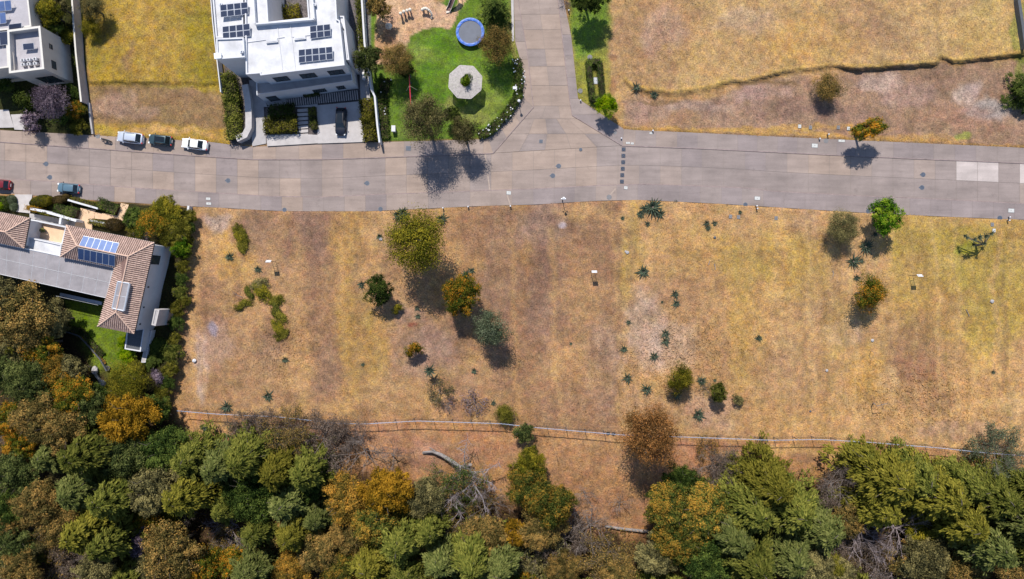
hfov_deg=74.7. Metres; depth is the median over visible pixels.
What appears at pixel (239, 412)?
dry tree
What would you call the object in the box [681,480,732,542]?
broadleaf tree
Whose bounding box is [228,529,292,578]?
cypress tree
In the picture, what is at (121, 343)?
shrub
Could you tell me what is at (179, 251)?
broadleaf tree
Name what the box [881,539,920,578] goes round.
broadleaf tree
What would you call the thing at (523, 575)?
broadleaf tree
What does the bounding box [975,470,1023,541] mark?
cypress tree
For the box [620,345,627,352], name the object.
agave
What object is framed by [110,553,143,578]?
cypress tree
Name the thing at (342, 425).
dry tree
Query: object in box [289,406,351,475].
dry tree
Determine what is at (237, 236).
weed clump
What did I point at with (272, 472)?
cypress tree
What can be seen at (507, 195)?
road repair
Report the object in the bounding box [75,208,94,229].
patio
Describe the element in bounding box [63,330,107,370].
retaining wall
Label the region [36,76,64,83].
window
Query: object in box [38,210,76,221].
hedge
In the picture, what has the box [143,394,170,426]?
broadleaf tree
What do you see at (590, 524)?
bare tree
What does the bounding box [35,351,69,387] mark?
broadleaf tree
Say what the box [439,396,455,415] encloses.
dry shrub
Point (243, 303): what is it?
weed clump
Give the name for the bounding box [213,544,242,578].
broadleaf tree
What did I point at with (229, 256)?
agave
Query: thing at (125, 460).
broadleaf tree
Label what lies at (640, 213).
agave
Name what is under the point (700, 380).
agave
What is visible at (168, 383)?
boundary shrub
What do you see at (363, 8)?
boundary wall
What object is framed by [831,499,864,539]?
broadleaf tree
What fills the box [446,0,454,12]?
slide
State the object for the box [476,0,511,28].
broadleaf tree
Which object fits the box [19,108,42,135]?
ornamental tree
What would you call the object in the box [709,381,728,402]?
shrub
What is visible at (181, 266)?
boundary shrub
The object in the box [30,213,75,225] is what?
patio
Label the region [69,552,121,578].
broadleaf tree
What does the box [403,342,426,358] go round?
shrub
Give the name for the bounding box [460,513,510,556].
broadleaf tree
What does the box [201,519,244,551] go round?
bare tree
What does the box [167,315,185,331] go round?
boundary shrub
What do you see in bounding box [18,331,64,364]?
broadleaf tree
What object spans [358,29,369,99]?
path
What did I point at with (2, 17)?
solar panel array
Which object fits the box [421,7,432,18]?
play arch
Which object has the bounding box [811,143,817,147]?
utility lid
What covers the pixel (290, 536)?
tree
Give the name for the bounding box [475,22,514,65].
broadleaf tree
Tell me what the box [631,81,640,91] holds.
agave
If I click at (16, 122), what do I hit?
driveway
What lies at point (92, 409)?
broadleaf tree
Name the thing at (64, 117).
shrub
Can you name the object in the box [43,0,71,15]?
broadleaf tree
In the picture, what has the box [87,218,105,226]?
hedge
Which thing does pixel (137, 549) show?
broadleaf tree
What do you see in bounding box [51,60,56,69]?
window
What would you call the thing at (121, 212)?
path
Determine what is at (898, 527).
bare tree
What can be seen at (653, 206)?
agave
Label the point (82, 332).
hedge
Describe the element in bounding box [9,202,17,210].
clipped bush
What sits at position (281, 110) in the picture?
hedge
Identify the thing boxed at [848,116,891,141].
broadleaf tree
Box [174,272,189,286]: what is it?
boundary shrub
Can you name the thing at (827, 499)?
dry tree
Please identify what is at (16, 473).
broadleaf tree
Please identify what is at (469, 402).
dry shrub
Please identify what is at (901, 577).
cypress tree
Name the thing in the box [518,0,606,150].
side road base
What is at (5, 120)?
driveway
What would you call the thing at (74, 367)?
broadleaf tree
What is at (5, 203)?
clipped bush
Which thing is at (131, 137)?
parked car
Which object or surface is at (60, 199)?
clipped bush
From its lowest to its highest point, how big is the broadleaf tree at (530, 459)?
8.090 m
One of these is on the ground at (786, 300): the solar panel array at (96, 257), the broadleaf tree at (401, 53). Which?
the broadleaf tree at (401, 53)
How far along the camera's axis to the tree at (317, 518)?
113.89 m
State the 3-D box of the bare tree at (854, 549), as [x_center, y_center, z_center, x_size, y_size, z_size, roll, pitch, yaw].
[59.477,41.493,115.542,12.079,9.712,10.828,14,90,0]
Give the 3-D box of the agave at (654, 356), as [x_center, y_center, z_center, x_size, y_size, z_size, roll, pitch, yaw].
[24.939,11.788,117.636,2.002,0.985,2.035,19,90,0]
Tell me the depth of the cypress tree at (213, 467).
109.29 m
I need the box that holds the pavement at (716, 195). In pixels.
[0,0,1023,219]
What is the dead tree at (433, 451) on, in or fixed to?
on the ground at (786, 300)
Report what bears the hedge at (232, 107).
on the ground at (786, 300)
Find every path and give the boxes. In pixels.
[94,212,119,219]
[118,203,128,219]
[263,99,317,106]
[266,134,317,145]
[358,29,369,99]
[511,0,513,40]
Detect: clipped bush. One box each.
[0,196,9,211]
[6,195,16,204]
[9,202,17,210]
[29,194,52,207]
[51,195,67,204]
[62,193,71,199]
[104,218,124,230]
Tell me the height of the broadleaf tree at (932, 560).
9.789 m
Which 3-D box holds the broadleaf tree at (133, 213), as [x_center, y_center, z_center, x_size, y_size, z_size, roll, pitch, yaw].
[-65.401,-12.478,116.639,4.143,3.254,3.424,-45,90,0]
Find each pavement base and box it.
[1,181,1019,219]
[6,22,530,154]
[562,27,1015,158]
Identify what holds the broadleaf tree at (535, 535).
on the ground at (786, 300)
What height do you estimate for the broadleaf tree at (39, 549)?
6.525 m
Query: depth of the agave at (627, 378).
117.81 m
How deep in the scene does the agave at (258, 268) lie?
117.79 m
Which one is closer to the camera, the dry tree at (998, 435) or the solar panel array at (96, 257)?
the solar panel array at (96, 257)
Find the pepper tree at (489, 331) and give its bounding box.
[470,308,513,347]
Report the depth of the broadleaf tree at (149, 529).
114.93 m
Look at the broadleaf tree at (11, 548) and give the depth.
111.24 m
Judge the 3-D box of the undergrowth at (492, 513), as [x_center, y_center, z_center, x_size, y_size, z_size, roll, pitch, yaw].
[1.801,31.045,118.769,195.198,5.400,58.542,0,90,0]
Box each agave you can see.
[219,400,232,413]
[224,250,233,260]
[254,266,262,272]
[263,390,272,400]
[357,281,364,288]
[394,209,405,222]
[396,207,409,216]
[435,213,449,225]
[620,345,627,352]
[620,372,632,383]
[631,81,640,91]
[635,265,648,278]
[637,211,643,217]
[640,205,649,215]
[641,384,651,395]
[644,198,662,219]
[648,350,659,362]
[650,91,659,99]
[655,208,665,220]
[660,330,669,339]
[660,335,670,346]
[671,290,678,299]
[671,299,679,307]
[672,391,683,401]
[692,408,704,423]
[697,375,705,385]
[754,335,762,341]
[845,252,861,269]
[858,239,872,255]
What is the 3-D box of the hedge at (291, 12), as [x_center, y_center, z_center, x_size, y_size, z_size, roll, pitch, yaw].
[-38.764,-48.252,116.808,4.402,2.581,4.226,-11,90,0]
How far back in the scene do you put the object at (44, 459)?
110.39 m
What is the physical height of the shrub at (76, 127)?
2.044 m
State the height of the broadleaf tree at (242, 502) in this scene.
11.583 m
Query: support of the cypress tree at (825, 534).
on the ground at (786, 300)
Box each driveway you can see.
[0,110,13,127]
[11,114,23,129]
[15,194,31,212]
[249,80,265,145]
[317,101,363,142]
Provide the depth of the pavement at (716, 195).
118.02 m
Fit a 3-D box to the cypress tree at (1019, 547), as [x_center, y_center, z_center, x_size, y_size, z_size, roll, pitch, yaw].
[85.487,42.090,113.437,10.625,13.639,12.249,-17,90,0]
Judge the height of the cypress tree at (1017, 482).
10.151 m
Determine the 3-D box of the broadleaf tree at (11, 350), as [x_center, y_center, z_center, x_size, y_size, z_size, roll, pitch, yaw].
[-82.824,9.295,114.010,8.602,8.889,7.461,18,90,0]
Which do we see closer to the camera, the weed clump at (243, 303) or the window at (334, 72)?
the window at (334, 72)
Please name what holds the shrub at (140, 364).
on the ground at (786, 300)
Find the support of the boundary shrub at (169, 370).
on the ground at (786, 300)
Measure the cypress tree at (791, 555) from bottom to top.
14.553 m
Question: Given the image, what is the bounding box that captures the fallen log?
[605,525,648,532]
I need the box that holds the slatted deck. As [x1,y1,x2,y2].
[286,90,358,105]
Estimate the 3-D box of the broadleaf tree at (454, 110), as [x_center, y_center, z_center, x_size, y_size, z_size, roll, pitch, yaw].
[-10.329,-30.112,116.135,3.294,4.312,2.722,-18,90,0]
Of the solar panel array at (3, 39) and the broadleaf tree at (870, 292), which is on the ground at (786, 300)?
the broadleaf tree at (870, 292)
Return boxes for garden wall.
[30,207,83,222]
[59,218,68,224]
[67,199,100,209]
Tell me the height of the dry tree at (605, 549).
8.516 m
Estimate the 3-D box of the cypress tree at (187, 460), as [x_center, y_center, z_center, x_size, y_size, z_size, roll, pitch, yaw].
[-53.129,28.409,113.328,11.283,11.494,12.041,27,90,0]
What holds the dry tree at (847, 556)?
on the ground at (786, 300)
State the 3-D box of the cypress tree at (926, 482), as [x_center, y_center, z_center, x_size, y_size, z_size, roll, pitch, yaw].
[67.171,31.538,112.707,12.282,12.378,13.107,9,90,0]
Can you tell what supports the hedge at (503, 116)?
on the ground at (786, 300)
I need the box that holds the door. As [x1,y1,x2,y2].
[266,96,279,101]
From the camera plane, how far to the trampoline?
117.29 m
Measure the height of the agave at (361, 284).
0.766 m
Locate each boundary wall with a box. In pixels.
[71,0,88,104]
[88,103,94,134]
[210,0,222,92]
[361,0,382,144]
[1014,0,1023,49]
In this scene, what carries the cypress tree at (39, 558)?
on the ground at (786, 300)
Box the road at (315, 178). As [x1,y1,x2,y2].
[0,0,1023,202]
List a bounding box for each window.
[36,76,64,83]
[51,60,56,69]
[151,255,160,264]
[273,76,290,81]
[299,73,317,78]
[312,88,327,92]
[327,69,345,75]
[336,85,345,89]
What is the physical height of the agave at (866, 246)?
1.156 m
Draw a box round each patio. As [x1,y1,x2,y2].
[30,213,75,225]
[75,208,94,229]
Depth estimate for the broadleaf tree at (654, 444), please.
106.07 m
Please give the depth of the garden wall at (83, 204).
116.90 m
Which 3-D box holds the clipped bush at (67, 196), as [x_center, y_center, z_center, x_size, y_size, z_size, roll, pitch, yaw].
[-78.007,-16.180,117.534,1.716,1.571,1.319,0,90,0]
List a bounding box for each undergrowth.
[0,338,989,578]
[1,349,933,578]
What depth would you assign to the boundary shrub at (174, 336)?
116.48 m
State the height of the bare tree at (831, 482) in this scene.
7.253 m
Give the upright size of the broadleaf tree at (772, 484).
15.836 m
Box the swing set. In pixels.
[406,71,416,105]
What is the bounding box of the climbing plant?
[459,73,472,86]
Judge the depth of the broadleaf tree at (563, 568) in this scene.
115.28 m
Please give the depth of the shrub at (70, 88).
116.09 m
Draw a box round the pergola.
[448,65,481,98]
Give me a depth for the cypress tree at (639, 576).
118.49 m
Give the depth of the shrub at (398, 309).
116.57 m
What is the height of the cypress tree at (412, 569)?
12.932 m
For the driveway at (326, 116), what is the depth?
117.82 m
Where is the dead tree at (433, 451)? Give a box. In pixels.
[422,430,502,525]
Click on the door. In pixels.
(272, 98)
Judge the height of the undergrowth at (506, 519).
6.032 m
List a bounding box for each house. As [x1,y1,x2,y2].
[0,0,72,86]
[0,212,173,361]
[213,0,359,101]
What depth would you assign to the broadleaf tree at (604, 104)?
114.34 m
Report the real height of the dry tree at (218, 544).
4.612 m
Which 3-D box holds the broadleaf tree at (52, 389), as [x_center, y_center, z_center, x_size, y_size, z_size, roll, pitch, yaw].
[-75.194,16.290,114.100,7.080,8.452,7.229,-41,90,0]
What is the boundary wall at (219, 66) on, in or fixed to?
on the ground at (786, 300)
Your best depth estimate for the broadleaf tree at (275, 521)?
113.25 m
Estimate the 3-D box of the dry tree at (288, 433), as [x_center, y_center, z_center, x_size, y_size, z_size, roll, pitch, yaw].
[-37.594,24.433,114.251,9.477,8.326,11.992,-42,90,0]
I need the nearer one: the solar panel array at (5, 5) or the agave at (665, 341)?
the solar panel array at (5, 5)
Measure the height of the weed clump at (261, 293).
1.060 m
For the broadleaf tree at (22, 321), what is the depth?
108.96 m
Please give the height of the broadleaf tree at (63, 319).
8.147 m
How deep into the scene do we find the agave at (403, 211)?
117.61 m
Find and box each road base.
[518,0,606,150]
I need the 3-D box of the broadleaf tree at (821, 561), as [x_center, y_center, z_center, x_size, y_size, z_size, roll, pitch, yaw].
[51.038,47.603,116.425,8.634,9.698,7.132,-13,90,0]
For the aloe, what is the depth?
115.28 m
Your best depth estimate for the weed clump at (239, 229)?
117.64 m
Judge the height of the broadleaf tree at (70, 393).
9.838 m
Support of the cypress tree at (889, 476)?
on the ground at (786, 300)
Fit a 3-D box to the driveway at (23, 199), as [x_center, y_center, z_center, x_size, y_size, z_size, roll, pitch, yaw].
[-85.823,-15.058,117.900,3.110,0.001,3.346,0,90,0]
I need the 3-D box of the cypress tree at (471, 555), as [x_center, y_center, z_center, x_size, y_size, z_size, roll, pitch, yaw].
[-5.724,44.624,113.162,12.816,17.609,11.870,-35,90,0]
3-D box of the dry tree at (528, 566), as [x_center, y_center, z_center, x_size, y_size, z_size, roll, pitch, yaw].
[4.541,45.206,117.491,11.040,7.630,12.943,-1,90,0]
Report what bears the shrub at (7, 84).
on the ground at (786, 300)
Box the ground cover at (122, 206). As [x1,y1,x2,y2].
[0,0,394,395]
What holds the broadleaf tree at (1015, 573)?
on the ground at (786, 300)
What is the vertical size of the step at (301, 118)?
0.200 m
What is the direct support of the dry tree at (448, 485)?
on the ground at (786, 300)
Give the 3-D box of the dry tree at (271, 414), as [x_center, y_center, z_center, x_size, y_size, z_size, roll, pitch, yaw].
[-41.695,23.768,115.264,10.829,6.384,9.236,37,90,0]
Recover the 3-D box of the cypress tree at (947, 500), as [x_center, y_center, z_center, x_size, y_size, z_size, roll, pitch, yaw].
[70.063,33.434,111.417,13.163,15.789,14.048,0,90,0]
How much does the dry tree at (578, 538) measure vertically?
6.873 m
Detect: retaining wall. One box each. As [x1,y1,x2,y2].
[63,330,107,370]
[236,84,254,142]
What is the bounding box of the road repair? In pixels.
[485,154,615,204]
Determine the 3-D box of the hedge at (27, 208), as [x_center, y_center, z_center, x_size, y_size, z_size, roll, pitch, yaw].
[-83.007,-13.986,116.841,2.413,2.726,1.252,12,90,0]
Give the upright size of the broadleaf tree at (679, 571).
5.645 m
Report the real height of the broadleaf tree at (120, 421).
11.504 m
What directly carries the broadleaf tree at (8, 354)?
on the ground at (786, 300)
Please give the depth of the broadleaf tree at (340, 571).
114.18 m
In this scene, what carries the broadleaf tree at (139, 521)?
on the ground at (786, 300)
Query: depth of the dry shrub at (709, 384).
117.07 m
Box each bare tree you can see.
[177,512,204,523]
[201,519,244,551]
[327,424,387,479]
[374,437,412,471]
[470,487,513,520]
[558,498,601,536]
[568,493,613,555]
[575,487,597,506]
[607,493,634,516]
[822,461,858,508]
[831,510,896,563]
[865,535,905,578]
[866,512,931,557]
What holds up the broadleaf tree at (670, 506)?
on the ground at (786, 300)
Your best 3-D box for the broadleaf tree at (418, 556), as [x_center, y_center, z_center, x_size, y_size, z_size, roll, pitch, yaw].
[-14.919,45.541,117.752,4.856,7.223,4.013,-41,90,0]
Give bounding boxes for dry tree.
[26,524,67,566]
[43,543,102,578]
[44,469,67,486]
[97,556,121,566]
[207,520,261,553]
[208,531,230,551]
[220,408,265,438]
[235,544,276,578]
[237,405,302,453]
[255,541,281,559]
[256,399,311,463]
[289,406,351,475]
[310,412,368,454]
[420,455,493,516]
[439,482,496,537]
[440,502,454,541]
[510,519,570,578]
[534,516,592,575]
[573,526,640,578]
[588,535,643,578]
[688,443,741,487]
[811,72,848,102]
[816,465,862,514]
[817,536,854,565]
[824,206,862,247]
[830,527,895,578]
[957,418,1023,481]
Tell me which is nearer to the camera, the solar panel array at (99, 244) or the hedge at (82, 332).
the solar panel array at (99, 244)
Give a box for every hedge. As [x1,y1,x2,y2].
[24,204,45,211]
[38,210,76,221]
[52,203,80,217]
[66,324,105,356]
[69,196,101,209]
[71,331,105,363]
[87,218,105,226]
[95,196,120,215]
[217,70,243,140]
[262,114,299,136]
[266,102,296,118]
[281,1,302,19]
[303,93,319,97]
[307,106,318,130]
[353,0,367,50]
[357,98,377,142]
[376,77,391,138]
[476,57,524,139]
[585,57,605,103]
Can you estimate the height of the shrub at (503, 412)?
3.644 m
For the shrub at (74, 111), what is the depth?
116.18 m
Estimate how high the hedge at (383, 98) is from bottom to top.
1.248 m
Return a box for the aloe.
[424,364,437,376]
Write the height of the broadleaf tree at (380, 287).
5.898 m
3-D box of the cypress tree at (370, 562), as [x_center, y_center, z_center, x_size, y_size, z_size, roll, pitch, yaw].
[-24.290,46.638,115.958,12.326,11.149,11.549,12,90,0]
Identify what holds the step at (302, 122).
on the ground at (786, 300)
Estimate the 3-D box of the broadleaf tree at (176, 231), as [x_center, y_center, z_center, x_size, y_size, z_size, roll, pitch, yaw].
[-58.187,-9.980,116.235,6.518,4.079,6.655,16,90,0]
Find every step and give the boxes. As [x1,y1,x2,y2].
[297,108,307,111]
[297,113,307,116]
[297,117,307,120]
[297,129,307,132]
[298,121,307,124]
[298,125,307,128]
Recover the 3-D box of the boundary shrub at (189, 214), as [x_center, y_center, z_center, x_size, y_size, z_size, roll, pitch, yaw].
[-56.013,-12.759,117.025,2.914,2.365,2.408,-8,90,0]
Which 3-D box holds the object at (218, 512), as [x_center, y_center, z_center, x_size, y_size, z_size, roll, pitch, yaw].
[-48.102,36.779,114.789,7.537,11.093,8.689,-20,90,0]
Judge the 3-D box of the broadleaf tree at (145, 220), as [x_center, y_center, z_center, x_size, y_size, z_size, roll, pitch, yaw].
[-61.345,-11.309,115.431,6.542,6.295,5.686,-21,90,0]
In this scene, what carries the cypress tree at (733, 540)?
on the ground at (786, 300)
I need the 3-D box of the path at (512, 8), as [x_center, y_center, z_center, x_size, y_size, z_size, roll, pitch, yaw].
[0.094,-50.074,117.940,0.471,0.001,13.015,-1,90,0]
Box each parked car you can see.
[0,179,12,189]
[57,182,81,193]
[117,130,144,144]
[148,133,173,146]
[181,137,208,150]
[334,107,347,135]
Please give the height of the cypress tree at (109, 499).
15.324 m
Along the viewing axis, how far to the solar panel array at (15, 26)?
110.74 m
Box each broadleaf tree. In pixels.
[0,277,37,321]
[0,279,58,352]
[0,334,28,363]
[0,354,30,398]
[0,400,19,441]
[0,433,36,466]
[0,450,39,494]
[0,487,22,526]
[0,517,29,540]
[0,524,37,565]
[0,545,47,578]
[2,359,52,408]
[4,477,61,526]
[5,390,57,443]
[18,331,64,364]
[23,537,46,559]
[33,0,64,27]
[33,408,89,456]
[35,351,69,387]
[35,503,80,548]
[42,20,64,34]
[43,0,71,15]
[43,296,74,338]
[43,368,82,401]
[47,374,96,419]
[56,353,91,379]
[68,388,109,426]
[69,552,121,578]
[76,0,107,23]
[78,14,102,39]
[91,381,110,405]
[95,392,162,443]
[98,434,148,483]
[104,356,151,399]
[121,206,142,227]
[123,463,180,519]
[125,552,161,578]
[127,525,150,557]
[130,509,159,532]
[131,208,169,240]
[134,421,189,472]
[138,518,209,578]
[139,194,182,233]
[139,519,159,536]
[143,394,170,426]
[156,510,181,529]
[158,215,192,249]
[169,236,192,257]
[181,544,229,578]
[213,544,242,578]
[216,473,281,525]
[269,518,289,545]
[269,549,312,578]
[294,529,338,572]
[296,472,329,504]
[319,468,368,528]
[319,551,357,578]
[327,518,368,557]
[349,503,401,546]
[352,45,384,78]
[353,466,416,514]
[362,273,394,306]
[366,0,392,18]
[379,37,417,78]
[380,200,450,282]
[398,474,446,520]
[399,65,414,79]
[399,87,452,148]
[413,546,425,565]
[439,272,483,317]
[444,105,462,121]
[446,113,483,147]
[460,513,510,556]
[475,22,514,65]
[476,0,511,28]
[501,517,528,546]
[505,463,547,509]
[507,444,547,476]
[510,569,537,578]
[517,508,571,552]
[520,474,579,530]
[541,548,582,578]
[570,0,611,14]
[595,93,618,119]
[597,552,635,578]
[613,399,682,469]
[634,528,678,577]
[643,477,692,538]
[650,521,707,565]
[661,460,703,496]
[674,565,689,578]
[678,536,733,578]
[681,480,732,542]
[788,547,835,578]
[793,528,809,544]
[825,557,858,578]
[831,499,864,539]
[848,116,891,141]
[853,271,891,314]
[866,195,906,236]
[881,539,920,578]
[897,534,953,578]
[903,518,934,547]
[943,545,992,578]
[992,556,1023,578]
[1000,71,1023,114]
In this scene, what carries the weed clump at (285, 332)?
on the ground at (786, 300)
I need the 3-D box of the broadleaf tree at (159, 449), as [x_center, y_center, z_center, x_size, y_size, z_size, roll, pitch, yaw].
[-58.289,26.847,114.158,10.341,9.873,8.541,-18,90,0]
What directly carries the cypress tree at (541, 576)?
on the ground at (786, 300)
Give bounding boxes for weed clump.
[230,298,253,310]
[231,222,247,235]
[231,225,247,243]
[236,234,249,253]
[244,284,254,301]
[249,277,270,289]
[252,283,271,303]
[268,294,285,305]
[270,307,287,324]
[270,317,283,333]
[271,297,281,317]
[272,328,288,341]
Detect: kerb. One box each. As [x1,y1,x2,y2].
[0,178,1023,203]
[1,1,533,159]
[558,0,1023,163]
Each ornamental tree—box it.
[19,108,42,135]
[27,81,71,123]
[151,367,163,386]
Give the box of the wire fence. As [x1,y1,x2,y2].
[181,408,1020,455]
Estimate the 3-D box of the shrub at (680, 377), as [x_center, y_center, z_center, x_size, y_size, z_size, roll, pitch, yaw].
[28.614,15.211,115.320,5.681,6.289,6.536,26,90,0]
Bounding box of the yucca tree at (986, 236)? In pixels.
[962,230,993,247]
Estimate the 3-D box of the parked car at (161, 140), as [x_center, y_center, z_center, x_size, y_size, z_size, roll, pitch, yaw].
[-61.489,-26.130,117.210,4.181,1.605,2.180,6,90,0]
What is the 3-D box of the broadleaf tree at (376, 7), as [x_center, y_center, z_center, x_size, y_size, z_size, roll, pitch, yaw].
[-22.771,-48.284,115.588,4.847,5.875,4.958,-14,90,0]
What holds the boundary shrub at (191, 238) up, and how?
on the ground at (786, 300)
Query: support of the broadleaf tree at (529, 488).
on the ground at (786, 300)
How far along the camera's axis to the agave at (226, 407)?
117.67 m
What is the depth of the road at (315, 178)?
118.10 m
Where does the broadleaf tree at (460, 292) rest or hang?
on the ground at (786, 300)
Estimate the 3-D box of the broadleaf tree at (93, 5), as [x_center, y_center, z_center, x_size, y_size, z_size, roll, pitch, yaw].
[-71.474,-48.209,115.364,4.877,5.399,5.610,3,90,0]
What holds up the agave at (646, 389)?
on the ground at (786, 300)
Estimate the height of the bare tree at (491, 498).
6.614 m
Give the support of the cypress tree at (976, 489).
on the ground at (786, 300)
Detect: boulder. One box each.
[91,366,97,374]
[385,23,392,29]
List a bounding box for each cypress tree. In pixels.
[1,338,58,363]
[26,532,54,567]
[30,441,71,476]
[37,560,77,578]
[53,465,110,514]
[56,422,112,482]
[58,507,129,555]
[84,473,170,524]
[85,511,156,564]
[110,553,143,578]
[156,480,176,513]
[161,474,229,520]
[169,419,232,482]
[197,424,241,487]
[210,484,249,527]
[221,419,296,482]
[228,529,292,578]
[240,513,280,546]
[255,434,315,492]
[262,485,328,527]
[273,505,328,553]
[286,432,341,493]
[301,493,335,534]
[344,540,394,578]
[377,497,425,569]
[383,554,432,578]
[408,503,459,549]
[420,516,456,578]
[423,568,461,578]
[441,510,507,578]
[481,523,532,578]
[524,557,545,578]
[542,571,592,578]
[633,569,652,578]
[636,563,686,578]
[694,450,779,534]
[711,497,756,560]
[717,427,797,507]
[717,527,775,578]
[734,464,818,537]
[758,517,815,578]
[798,489,845,557]
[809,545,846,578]
[817,433,918,507]
[823,467,905,530]
[837,432,878,469]
[852,564,876,578]
[885,559,946,578]
[886,434,939,508]
[898,444,971,523]
[904,498,990,546]
[927,521,1020,575]
[929,453,992,506]
[942,449,1023,523]
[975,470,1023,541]
[985,448,1023,501]
[1002,534,1023,569]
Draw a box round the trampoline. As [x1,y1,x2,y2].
[456,18,483,45]
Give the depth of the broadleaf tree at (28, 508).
109.50 m
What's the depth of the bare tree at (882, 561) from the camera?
116.36 m
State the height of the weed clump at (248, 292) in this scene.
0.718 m
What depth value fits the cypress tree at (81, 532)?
107.27 m
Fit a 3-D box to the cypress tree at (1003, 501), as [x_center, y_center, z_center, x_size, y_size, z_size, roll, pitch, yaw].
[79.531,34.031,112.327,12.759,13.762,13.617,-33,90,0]
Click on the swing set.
(410, 86)
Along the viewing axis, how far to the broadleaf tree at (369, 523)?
110.77 m
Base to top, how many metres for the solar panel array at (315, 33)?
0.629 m
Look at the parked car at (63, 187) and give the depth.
117.13 m
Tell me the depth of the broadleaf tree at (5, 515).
111.48 m
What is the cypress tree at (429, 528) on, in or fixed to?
on the ground at (786, 300)
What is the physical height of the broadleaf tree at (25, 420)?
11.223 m
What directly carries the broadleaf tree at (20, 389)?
on the ground at (786, 300)
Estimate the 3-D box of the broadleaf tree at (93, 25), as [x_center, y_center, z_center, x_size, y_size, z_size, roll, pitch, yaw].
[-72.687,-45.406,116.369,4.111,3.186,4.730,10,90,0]
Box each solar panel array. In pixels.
[0,0,12,11]
[0,12,5,23]
[0,31,7,44]
[8,23,21,29]
[23,43,34,49]
[78,248,114,266]
[79,236,118,252]
[220,2,247,16]
[222,23,250,37]
[298,47,332,62]
[310,24,330,38]
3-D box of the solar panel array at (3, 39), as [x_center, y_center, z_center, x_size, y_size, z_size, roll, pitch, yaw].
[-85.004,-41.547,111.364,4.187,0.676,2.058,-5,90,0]
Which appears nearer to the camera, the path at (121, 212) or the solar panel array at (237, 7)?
the solar panel array at (237, 7)
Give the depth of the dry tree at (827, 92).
115.00 m
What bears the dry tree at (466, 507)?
on the ground at (786, 300)
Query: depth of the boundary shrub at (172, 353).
116.07 m
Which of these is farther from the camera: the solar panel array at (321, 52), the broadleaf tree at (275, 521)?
the broadleaf tree at (275, 521)
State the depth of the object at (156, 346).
117.12 m
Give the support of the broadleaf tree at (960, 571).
on the ground at (786, 300)
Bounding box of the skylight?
[112,281,130,311]
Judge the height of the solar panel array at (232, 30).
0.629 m
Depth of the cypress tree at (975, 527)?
108.68 m
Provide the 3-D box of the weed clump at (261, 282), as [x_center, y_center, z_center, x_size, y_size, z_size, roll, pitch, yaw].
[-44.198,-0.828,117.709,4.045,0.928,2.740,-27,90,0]
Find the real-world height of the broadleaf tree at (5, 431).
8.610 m
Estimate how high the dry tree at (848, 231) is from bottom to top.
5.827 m
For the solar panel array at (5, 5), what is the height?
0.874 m
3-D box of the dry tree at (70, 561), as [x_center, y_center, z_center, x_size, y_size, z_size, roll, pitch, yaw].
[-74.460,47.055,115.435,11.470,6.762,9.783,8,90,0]
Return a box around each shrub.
[0,78,15,91]
[49,104,70,125]
[60,24,75,44]
[63,81,79,102]
[65,100,86,120]
[68,117,87,135]
[116,335,125,347]
[116,346,135,363]
[125,224,142,238]
[130,360,144,373]
[140,353,164,372]
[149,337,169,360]
[154,386,172,400]
[155,390,171,411]
[159,361,179,378]
[159,375,176,389]
[162,344,186,362]
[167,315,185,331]
[167,331,181,344]
[169,300,185,316]
[171,286,188,299]
[174,259,190,274]
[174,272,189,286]
[175,245,192,259]
[177,293,191,306]
[180,209,197,222]
[182,233,194,247]
[184,220,195,234]
[391,303,403,314]
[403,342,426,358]
[420,371,455,412]
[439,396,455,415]
[461,387,487,417]
[492,403,517,426]
[512,422,536,443]
[665,361,696,396]
[693,432,721,461]
[695,381,713,396]
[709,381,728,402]
[731,393,744,404]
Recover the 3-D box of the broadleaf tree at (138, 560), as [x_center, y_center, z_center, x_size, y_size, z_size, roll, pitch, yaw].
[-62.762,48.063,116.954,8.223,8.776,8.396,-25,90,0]
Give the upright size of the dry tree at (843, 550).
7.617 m
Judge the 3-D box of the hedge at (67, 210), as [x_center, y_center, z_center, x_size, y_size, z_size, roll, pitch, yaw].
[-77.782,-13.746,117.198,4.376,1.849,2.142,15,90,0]
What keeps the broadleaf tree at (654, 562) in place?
on the ground at (786, 300)
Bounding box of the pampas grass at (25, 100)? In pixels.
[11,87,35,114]
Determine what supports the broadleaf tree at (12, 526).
on the ground at (786, 300)
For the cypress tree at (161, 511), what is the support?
on the ground at (786, 300)
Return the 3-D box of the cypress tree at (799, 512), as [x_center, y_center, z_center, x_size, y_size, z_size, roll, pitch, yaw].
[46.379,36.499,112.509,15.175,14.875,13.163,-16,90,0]
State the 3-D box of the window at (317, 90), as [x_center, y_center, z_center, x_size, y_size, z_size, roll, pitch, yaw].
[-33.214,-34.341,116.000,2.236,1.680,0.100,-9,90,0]
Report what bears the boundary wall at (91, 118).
on the ground at (786, 300)
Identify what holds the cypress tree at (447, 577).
on the ground at (786, 300)
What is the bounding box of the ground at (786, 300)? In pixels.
[0,0,1023,578]
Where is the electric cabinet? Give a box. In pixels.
[391,125,395,132]
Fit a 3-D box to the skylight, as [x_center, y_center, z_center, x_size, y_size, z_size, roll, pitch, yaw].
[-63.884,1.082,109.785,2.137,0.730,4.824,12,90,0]

